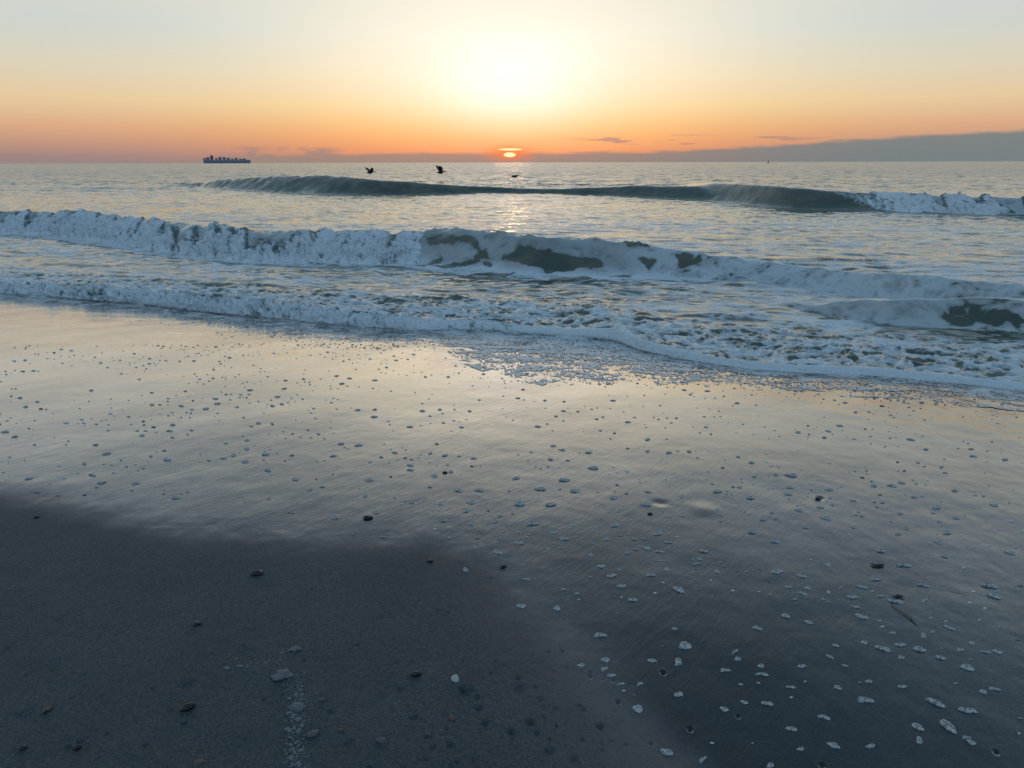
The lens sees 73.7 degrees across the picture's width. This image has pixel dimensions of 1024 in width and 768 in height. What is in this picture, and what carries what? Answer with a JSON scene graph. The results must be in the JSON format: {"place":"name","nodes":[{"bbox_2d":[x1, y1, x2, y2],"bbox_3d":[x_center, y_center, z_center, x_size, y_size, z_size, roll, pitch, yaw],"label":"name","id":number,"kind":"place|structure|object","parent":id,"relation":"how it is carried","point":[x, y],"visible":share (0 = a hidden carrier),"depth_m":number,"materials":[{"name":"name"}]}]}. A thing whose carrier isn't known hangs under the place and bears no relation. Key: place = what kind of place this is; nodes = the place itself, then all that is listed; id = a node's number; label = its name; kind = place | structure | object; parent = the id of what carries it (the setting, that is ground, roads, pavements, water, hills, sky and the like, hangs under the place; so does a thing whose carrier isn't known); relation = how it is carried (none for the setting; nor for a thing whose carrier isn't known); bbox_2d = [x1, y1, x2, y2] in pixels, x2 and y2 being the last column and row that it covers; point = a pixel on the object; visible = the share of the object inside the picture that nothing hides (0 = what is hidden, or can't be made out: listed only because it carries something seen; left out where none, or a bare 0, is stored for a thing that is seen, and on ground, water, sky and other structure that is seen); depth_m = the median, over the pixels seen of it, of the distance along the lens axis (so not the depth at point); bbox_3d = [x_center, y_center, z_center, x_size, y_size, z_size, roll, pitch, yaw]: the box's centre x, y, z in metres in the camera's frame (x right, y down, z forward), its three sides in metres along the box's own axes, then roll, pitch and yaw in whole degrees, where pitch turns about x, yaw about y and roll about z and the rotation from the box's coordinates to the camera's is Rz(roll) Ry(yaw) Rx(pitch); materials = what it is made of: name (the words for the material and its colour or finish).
{"place":"outdoors","nodes":[
{"label":"outdoors","id":0,"kind":"place"},
{"bbox_2d":[365,167,374,173],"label":"pelican","id":1,"kind":"object","parent":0,"point":[370,171],"visible":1,"depth_m":76.37,"materials":[{"name":"black"}]},
{"bbox_2d":[436,165,445,173],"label":"pelican","id":2,"kind":"object","parent":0,"point":[440,169],"visible":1,"depth_m":74.38,"materials":[{"name":"black"}]},
{"bbox_2d":[0,296,1023,767],"bbox_3d":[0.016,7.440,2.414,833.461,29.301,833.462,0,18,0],"label":"sand beach","id":3,"kind":"structure","parent":0,"point":[112,588],"depth_m":2.87,"materials":[{"name":"grey sand"}]},
{"bbox_2d":[18,745,26,750],"bbox_3d":[-1.341,0.997,1.873,0.022,0.011,0.015,-6,19,-19],"label":"pebble","id":4,"kind":"object","parent":3,"relation":"on","point":[22,747],"visible":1,"depth_m":1.87,"materials":[{"name":"black stone"}]},
{"bbox_2d":[41,706,53,713],"bbox_3d":[-1.371,0.957,2.012,0.022,0.010,0.035,7,13,20],"label":"seashell","id":5,"kind":"object","parent":3,"relation":"on","point":[48,708],"visible":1,"depth_m":2.01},
{"bbox_2d":[73,744,81,749],"bbox_3d":[-1.192,0.997,1.873,0.022,0.012,0.015,-3,18,-7],"label":"pebble","id":6,"kind":"object","parent":3,"relation":"on","point":[78,747],"visible":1,"depth_m":1.87,"materials":[{"name":"black stone"}]},
{"bbox_2d":[180,702,195,711],"bbox_3d":[-0.959,0.956,2.021,0.045,0.022,0.031,-10,20,-27],"label":"pebble","id":7,"kind":"object","parent":3,"relation":"on","point":[187,706],"visible":1,"depth_m":2.01,"materials":[{"name":"grey stone"}]},
{"bbox_2d":[192,621,201,626],"bbox_3d":[-1.112,0.845,2.408,0.032,0.018,0.023,-10,20,-27],"label":"pebble","id":8,"kind":"object","parent":3,"relation":"on","point":[196,623],"visible":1,"depth_m":2.40,"materials":[{"name":"grey stone"}]},
{"bbox_2d":[194,759,204,765],"bbox_3d":[-0.839,1.012,1.829,0.033,0.010,0.021,-12,33,-32],"label":"seashell","id":9,"kind":"object","parent":3,"relation":"on","point":[198,762],"visible":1,"depth_m":1.83,"materials":[{"name":"grey"}]},
{"bbox_2d":[250,570,262,575],"bbox_3d":[-1.020,0.756,2.731,0.050,0.025,0.036,-6,19,-16],"label":"pebble","id":10,"kind":"object","parent":3,"relation":"on","point":[257,573],"visible":1,"depth_m":2.72,"materials":[{"name":"grey stone"}]},
{"bbox_2d":[270,669,293,680],"bbox_3d":[-0.727,0.920,2.156,0.071,0.026,0.040,-9,20,-25],"label":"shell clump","id":11,"kind":"object","parent":3,"relation":"on","point":[281,674],"visible":1,"depth_m":2.15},
{"bbox_2d":[288,646,300,651],"bbox_3d":[-0.726,0.883,2.283,0.048,0.014,0.030,-4,21,-11],"label":"seashell","id":12,"kind":"object","parent":3,"relation":"on","point":[294,648],"visible":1,"depth_m":2.27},
{"bbox_2d":[225,635,374,767],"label":"dried foam trail","id":13,"kind":"object","parent":3,"relation":"on","point":[288,729],"visible":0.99,"depth_m":1.98,"materials":[{"name":"white"}]},
{"bbox_2d":[292,702,305,709],"bbox_3d":[-0.637,0.956,2.028,0.047,0.014,0.029,1,18,14],"label":"seashell","id":14,"kind":"object","parent":13,"relation":"on","point":[297,706],"visible":1,"depth_m":2.02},
{"bbox_2d":[307,729,318,737],"bbox_3d":[-0.562,0.987,1.931,0.035,0.017,0.024,-6,19,-16],"label":"pebble","id":15,"kind":"object","parent":3,"relation":"on","point":[312,733],"visible":1,"depth_m":1.92,"materials":[{"name":"grey stone"}]},
{"bbox_2d":[363,515,372,519],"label":"pebble","id":16,"kind":"object","parent":3,"relation":"on","point":[366,517],"visible":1,"depth_m":3.20,"materials":[{"name":"black stone"}]},
{"bbox_2d":[376,737,385,742],"bbox_3d":[-0.367,0.998,1.913,0.028,0.016,0.021,-4,18,-11],"label":"pebble","id":17,"kind":"object","parent":3,"relation":"on","point":[380,739],"visible":1,"depth_m":1.91,"materials":[{"name":"grey stone"}]},
{"bbox_2d":[411,670,420,676],"bbox_3d":[-0.304,0.922,2.174,0.032,0.017,0.021,-4,18,-10],"label":"pebble","id":18,"kind":"object","parent":3,"relation":"on","point":[416,673],"visible":1,"depth_m":2.17,"materials":[{"name":"black stone"}]},
{"bbox_2d":[451,674,458,681],"bbox_3d":[-0.180,0.928,2.158,0.026,0.012,0.041,9,8,-21],"label":"seashell","id":19,"kind":"object","parent":3,"relation":"on","point":[455,678],"visible":1,"depth_m":2.15,"materials":[{"name":"white"}]},
{"bbox_2d":[493,549,502,553],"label":"foam patch","id":20,"kind":"object","parent":3,"relation":"on","point":[496,551],"visible":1,"depth_m":2.92,"materials":[{"name":"white liquid"}]},
{"bbox_2d":[0,294,1023,743],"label":"foam flecks","id":21,"kind":"object","parent":3,"relation":"on","point":[812,378],"visible":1,"depth_m":6.66,"materials":[{"name":"white liquid"}]},
{"bbox_2d":[5,295,1023,410],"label":"swash lace","id":22,"kind":"object","parent":3,"relation":"on","point":[565,356],"visible":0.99,"depth_m":6.84,"materials":[{"name":"liquid"}]},
{"bbox_2d":[0,281,531,333],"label":"swash foam","id":23,"kind":"object","parent":22,"relation":"on","point":[271,309],"visible":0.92,"depth_m":9.21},
{"bbox_2d":[510,325,1023,389],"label":"swash foam","id":24,"kind":"object","parent":22,"relation":"on","point":[622,338],"visible":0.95,"depth_m":6.82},
{"bbox_2d":[514,501,524,505],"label":"foam patch","id":25,"kind":"object","parent":3,"relation":"on","point":[519,503],"visible":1,"depth_m":3.39,"materials":[{"name":"white liquid"}]},
{"bbox_2d":[516,603,525,607],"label":"foam patch","id":26,"kind":"object","parent":3,"relation":"on","point":[521,605],"visible":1,"depth_m":2.54,"materials":[{"name":"white liquid"}]},
{"bbox_2d":[525,521,539,525],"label":"foam patch","id":27,"kind":"object","parent":3,"relation":"on","point":[532,523],"visible":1,"depth_m":3.18,"materials":[{"name":"white liquid"}]},
{"bbox_2d":[534,487,546,489],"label":"foam patch","id":28,"kind":"object","parent":3,"relation":"on","point":[539,488],"visible":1,"depth_m":3.57,"materials":[{"name":"white liquid"}]},
{"bbox_2d":[558,478,569,480],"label":"foam patch","id":29,"kind":"object","parent":3,"relation":"on","point":[563,479],"visible":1,"depth_m":3.70,"materials":[{"name":"white liquid"}]},
{"bbox_2d":[594,632,607,636],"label":"foam patch","id":30,"kind":"object","parent":3,"relation":"on","point":[597,634],"visible":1,"depth_m":2.38,"materials":[{"name":"white liquid"}]},
{"bbox_2d":[601,657,609,661],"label":"foam patch","id":31,"kind":"object","parent":3,"relation":"on","point":[605,659],"visible":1,"depth_m":2.25,"materials":[{"name":"white liquid"}]},
{"bbox_2d":[606,573,615,577],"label":"foam patch","id":32,"kind":"object","parent":3,"relation":"on","point":[611,575],"visible":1,"depth_m":2.75,"materials":[{"name":"white liquid"}]},
{"bbox_2d":[631,705,642,712],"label":"foam patch","id":33,"kind":"object","parent":3,"relation":"on","point":[638,708],"visible":1,"depth_m":2.04,"materials":[{"name":"white liquid"}]},
{"bbox_2d":[660,748,672,755],"bbox_3d":[0.428,1.016,1.888,0.037,0.007,0.020,3,18,10],"label":"foam patch","id":34,"kind":"object","parent":3,"relation":"on","point":[667,752],"visible":1,"depth_m":1.89,"materials":[{"name":"white liquid"}]},
{"bbox_2d":[672,586,683,592],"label":"foam patch","id":35,"kind":"object","parent":3,"relation":"on","point":[678,589],"visible":1,"depth_m":2.66,"materials":[{"name":"white liquid"}]},
{"bbox_2d":[675,658,681,665],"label":"foam patch","id":36,"kind":"object","parent":3,"relation":"on","point":[678,661],"visible":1,"depth_m":2.25,"materials":[{"name":"white liquid"}]},
{"bbox_2d":[674,692,682,696],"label":"foam patch","id":37,"kind":"object","parent":3,"relation":"on","point":[678,694],"visible":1,"depth_m":2.10,"materials":[{"name":"white liquid"}]},
{"bbox_2d":[679,641,691,648],"bbox_3d":[0.588,0.890,2.331,0.049,0.012,0.038,-5,19,-14],"label":"foam patch","id":38,"kind":"object","parent":3,"relation":"on","point":[685,645],"visible":1,"depth_m":2.32,"materials":[{"name":"white liquid"}]},
{"bbox_2d":[699,756,706,762],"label":"foam patch","id":39,"kind":"object","parent":3,"relation":"on","point":[702,759],"visible":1,"depth_m":1.86,"materials":[{"name":"white liquid"}]},
{"bbox_2d":[720,707,728,711],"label":"foam patch","id":40,"kind":"object","parent":3,"relation":"on","point":[724,709],"visible":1,"depth_m":2.04,"materials":[{"name":"white liquid"}]},
{"bbox_2d":[720,668,730,671],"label":"foam patch","id":41,"kind":"object","parent":3,"relation":"on","point":[723,669],"visible":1,"depth_m":2.21,"materials":[{"name":"white liquid"}]},
{"bbox_2d":[755,672,768,675],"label":"foam patch","id":42,"kind":"object","parent":3,"relation":"on","point":[762,673],"visible":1,"depth_m":2.20,"materials":[{"name":"white liquid"}]},
{"bbox_2d":[761,701,773,705],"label":"foam patch","id":43,"kind":"object","parent":3,"relation":"on","point":[767,703],"visible":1,"depth_m":2.07,"materials":[{"name":"white liquid"}]},
{"bbox_2d":[767,763,773,767],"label":"foam patch","id":44,"kind":"object","parent":3,"relation":"on","point":[770,765],"visible":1,"depth_m":1.84,"materials":[{"name":"white liquid"}]},
{"bbox_2d":[772,569,783,573],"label":"foam patch","id":45,"kind":"object","parent":3,"relation":"on","point":[777,571],"visible":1,"depth_m":2.81,"materials":[{"name":"white liquid"}]},
{"bbox_2d":[781,613,789,617],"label":"foam patch","id":46,"kind":"object","parent":3,"relation":"on","point":[785,615],"visible":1,"depth_m":2.51,"materials":[{"name":"white liquid"}]},
{"bbox_2d":[785,726,796,730],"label":"foam patch","id":47,"kind":"object","parent":3,"relation":"on","point":[790,728],"visible":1,"depth_m":1.97,"materials":[{"name":"white liquid"}]},
{"bbox_2d":[817,714,829,719],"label":"foam patch","id":48,"kind":"object","parent":3,"relation":"on","point":[824,716],"visible":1,"depth_m":2.02,"materials":[{"name":"white liquid"}]},
{"bbox_2d":[820,516,831,519],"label":"foam patch","id":49,"kind":"object","parent":3,"relation":"on","point":[826,517],"visible":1,"depth_m":3.30,"materials":[{"name":"white liquid"}]},
{"bbox_2d":[827,742,839,747],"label":"foam patch","id":50,"kind":"object","parent":3,"relation":"on","point":[834,745],"visible":1,"depth_m":1.92,"materials":[{"name":"white liquid"}]},
{"bbox_2d":[847,595,858,598],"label":"foam patch","id":51,"kind":"object","parent":3,"relation":"on","point":[852,596],"visible":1,"depth_m":2.63,"materials":[{"name":"white liquid"}]},
{"bbox_2d":[854,613,868,618],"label":"foam patch","id":52,"kind":"object","parent":3,"relation":"on","point":[861,616],"visible":1,"depth_m":2.51,"materials":[{"name":"white liquid"}]},
{"bbox_2d":[856,585,867,588],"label":"foam patch","id":53,"kind":"object","parent":3,"relation":"on","point":[863,586],"visible":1,"depth_m":2.71,"materials":[{"name":"white liquid"}]},
{"bbox_2d":[857,696,874,702],"bbox_3d":[1.084,0.966,2.091,0.054,0.009,0.024,3,18,11],"label":"foam patch","id":54,"kind":"object","parent":3,"relation":"on","point":[863,699],"visible":1,"depth_m":2.09,"materials":[{"name":"white liquid"}]},
{"bbox_2d":[866,743,874,747],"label":"foam patch","id":55,"kind":"object","parent":3,"relation":"on","point":[872,745],"visible":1,"depth_m":1.91,"materials":[{"name":"white liquid"}]},
{"bbox_2d":[868,577,880,580],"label":"foam patch","id":56,"kind":"object","parent":3,"relation":"on","point":[873,578],"visible":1,"depth_m":2.77,"materials":[{"name":"white liquid"}]},
{"bbox_2d":[870,563,883,566],"bbox_3d":[1.539,0.761,2.873,0.061,0.012,0.025,0,18,0],"label":"seaweed","id":57,"kind":"object","parent":3,"relation":"on","point":[880,565],"visible":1,"depth_m":2.87,"materials":[{"name":"black plant"}]},
{"bbox_2d":[875,645,890,651],"bbox_3d":[1.268,0.901,2.332,0.052,0.010,0.020,9,20,27],"label":"foam patch","id":58,"kind":"object","parent":3,"relation":"on","point":[880,647],"visible":1,"depth_m":2.33,"materials":[{"name":"white liquid"}]},
{"bbox_2d":[888,598,903,603],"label":"foam patch","id":59,"kind":"object","parent":3,"relation":"on","point":[899,601],"visible":1,"depth_m":2.61,"materials":[{"name":"white liquid"}]},
{"bbox_2d":[895,643,905,646],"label":"foam patch","id":60,"kind":"object","parent":3,"relation":"on","point":[900,644],"visible":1,"depth_m":2.35,"materials":[{"name":"white liquid"}]},
{"bbox_2d":[895,563,911,566],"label":"foam patch","id":61,"kind":"object","parent":3,"relation":"on","point":[904,564],"visible":1,"depth_m":2.88,"materials":[{"name":"white liquid"}]},
{"bbox_2d":[891,604,916,624],"bbox_3d":[1.467,0.853,2.523,0.035,0.010,0.149,-3,18,-10],"label":"twig","id":62,"kind":"object","parent":3,"relation":"on","point":[905,614],"visible":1,"depth_m":2.53,"materials":[{"name":"wood"}]},
{"bbox_2d":[912,723,924,730],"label":"foam patch","id":63,"kind":"object","parent":3,"relation":"on","point":[917,726],"visible":1,"depth_m":1.98,"materials":[{"name":"white liquid"}]},
{"bbox_2d":[913,646,925,651],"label":"foam patch","id":64,"kind":"object","parent":3,"relation":"on","point":[919,648],"visible":1,"depth_m":2.33,"materials":[{"name":"white liquid"}]},
{"bbox_2d":[916,736,922,743],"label":"foam patch","id":65,"kind":"object","parent":3,"relation":"on","point":[919,740],"visible":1,"depth_m":1.93,"materials":[{"name":"white liquid"}]},
{"bbox_2d":[915,583,929,586],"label":"foam patch","id":66,"kind":"object","parent":3,"relation":"on","point":[922,584],"visible":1,"depth_m":2.73,"materials":[{"name":"white liquid"}]},
{"bbox_2d":[925,698,944,707],"bbox_3d":[1.292,0.967,2.083,0.019,0.014,0.056,-17,24,-42],"label":"foam patch","id":67,"kind":"object","parent":3,"relation":"on","point":[937,702],"visible":1,"depth_m":2.08,"materials":[{"name":"white liquid"}]},
{"bbox_2d":[934,655,945,659],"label":"foam patch","id":68,"kind":"object","parent":3,"relation":"on","point":[940,657],"visible":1,"depth_m":2.29,"materials":[{"name":"white liquid"}]},
{"bbox_2d":[939,719,956,733],"bbox_3d":[1.271,0.993,1.986,0.025,0.016,0.056,-8,20,-23],"label":"foam patch","id":69,"kind":"object","parent":3,"relation":"on","point":[947,725],"visible":1,"depth_m":1.98,"materials":[{"name":"white liquid"}]},
{"bbox_2d":[942,625,954,629],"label":"foam patch","id":70,"kind":"object","parent":3,"relation":"on","point":[949,627],"visible":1,"depth_m":2.45,"materials":[{"name":"white liquid"}]},
{"bbox_2d":[959,664,973,670],"bbox_3d":[1.493,0.928,2.244,0.049,0.011,0.028,5,19,16],"label":"foam patch","id":71,"kind":"object","parent":3,"relation":"on","point":[967,667],"visible":1,"depth_m":2.24,"materials":[{"name":"white liquid"}]},
{"bbox_2d":[958,707,977,712],"bbox_3d":[1.372,0.979,2.052,0.055,0.010,0.018,2,18,7],"label":"foam patch","id":72,"kind":"object","parent":3,"relation":"on","point":[966,710],"visible":1,"depth_m":2.05,"materials":[{"name":"white liquid"}]},
{"bbox_2d":[967,739,975,744],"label":"foam patch","id":73,"kind":"object","parent":3,"relation":"on","point":[971,742],"visible":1,"depth_m":1.93,"materials":[{"name":"white liquid"}]},
{"bbox_2d":[979,689,986,693],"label":"foam patch","id":74,"kind":"object","parent":3,"relation":"on","point":[983,691],"visible":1,"depth_m":2.13,"materials":[{"name":"white liquid"}]},
{"bbox_2d":[981,583,999,587],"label":"foam patch","id":75,"kind":"object","parent":3,"relation":"on","point":[990,585],"visible":1,"depth_m":2.73,"materials":[{"name":"white liquid"}]},
{"bbox_2d":[987,593,1001,598],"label":"foam patch","id":76,"kind":"object","parent":3,"relation":"on","point":[995,595],"visible":1,"depth_m":2.66,"materials":[{"name":"white liquid"}]},
{"bbox_2d":[988,686,1000,690],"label":"foam patch","id":77,"kind":"object","parent":3,"relation":"on","point":[992,688],"visible":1,"depth_m":2.15,"materials":[{"name":"white liquid"}]},
{"bbox_2d":[992,649,1001,653],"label":"foam patch","id":78,"kind":"object","parent":3,"relation":"on","point":[997,651],"visible":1,"depth_m":2.32,"materials":[{"name":"white liquid"}]},
{"bbox_2d":[0,161,1023,381],"bbox_3d":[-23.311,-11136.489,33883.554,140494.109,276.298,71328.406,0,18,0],"label":"sea","id":79,"kind":"structure","parent":0,"point":[805,263],"depth_m":15.08,"materials":[{"name":"liquid"}]},
{"bbox_2d":[0,208,423,263],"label":"surf foam","id":80,"kind":"object","parent":79,"relation":"on","point":[360,246],"visible":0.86,"depth_m":15.53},
{"bbox_2d":[203,155,250,162],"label":"container ship","id":81,"kind":"object","parent":79,"relation":"on","point":[216,160],"visible":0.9,"depth_m":4156.17,"materials":[{"name":"paint"}]},
{"bbox_2d":[103,215,459,232],"bbox_3d":[-6.741,-3.945,16.567,13.041,0.258,1.714,8,20,24],"label":"sea spray","id":82,"kind":"object","parent":79,"relation":"on","point":[384,231],"visible":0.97,"depth_m":14.96,"materials":[{"name":"white liquid"}]},
{"bbox_2d":[855,191,1023,214],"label":"surf foam","id":83,"kind":"object","parent":79,"relation":"on","point":[960,203],"visible":0.83,"depth_m":28.62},
{"bbox_2d":[0,0,1023,162],"label":"sky","id":84,"kind":"structure","parent":0,"point":[82,81],"materials":[{"name":"orange"}]}
]}

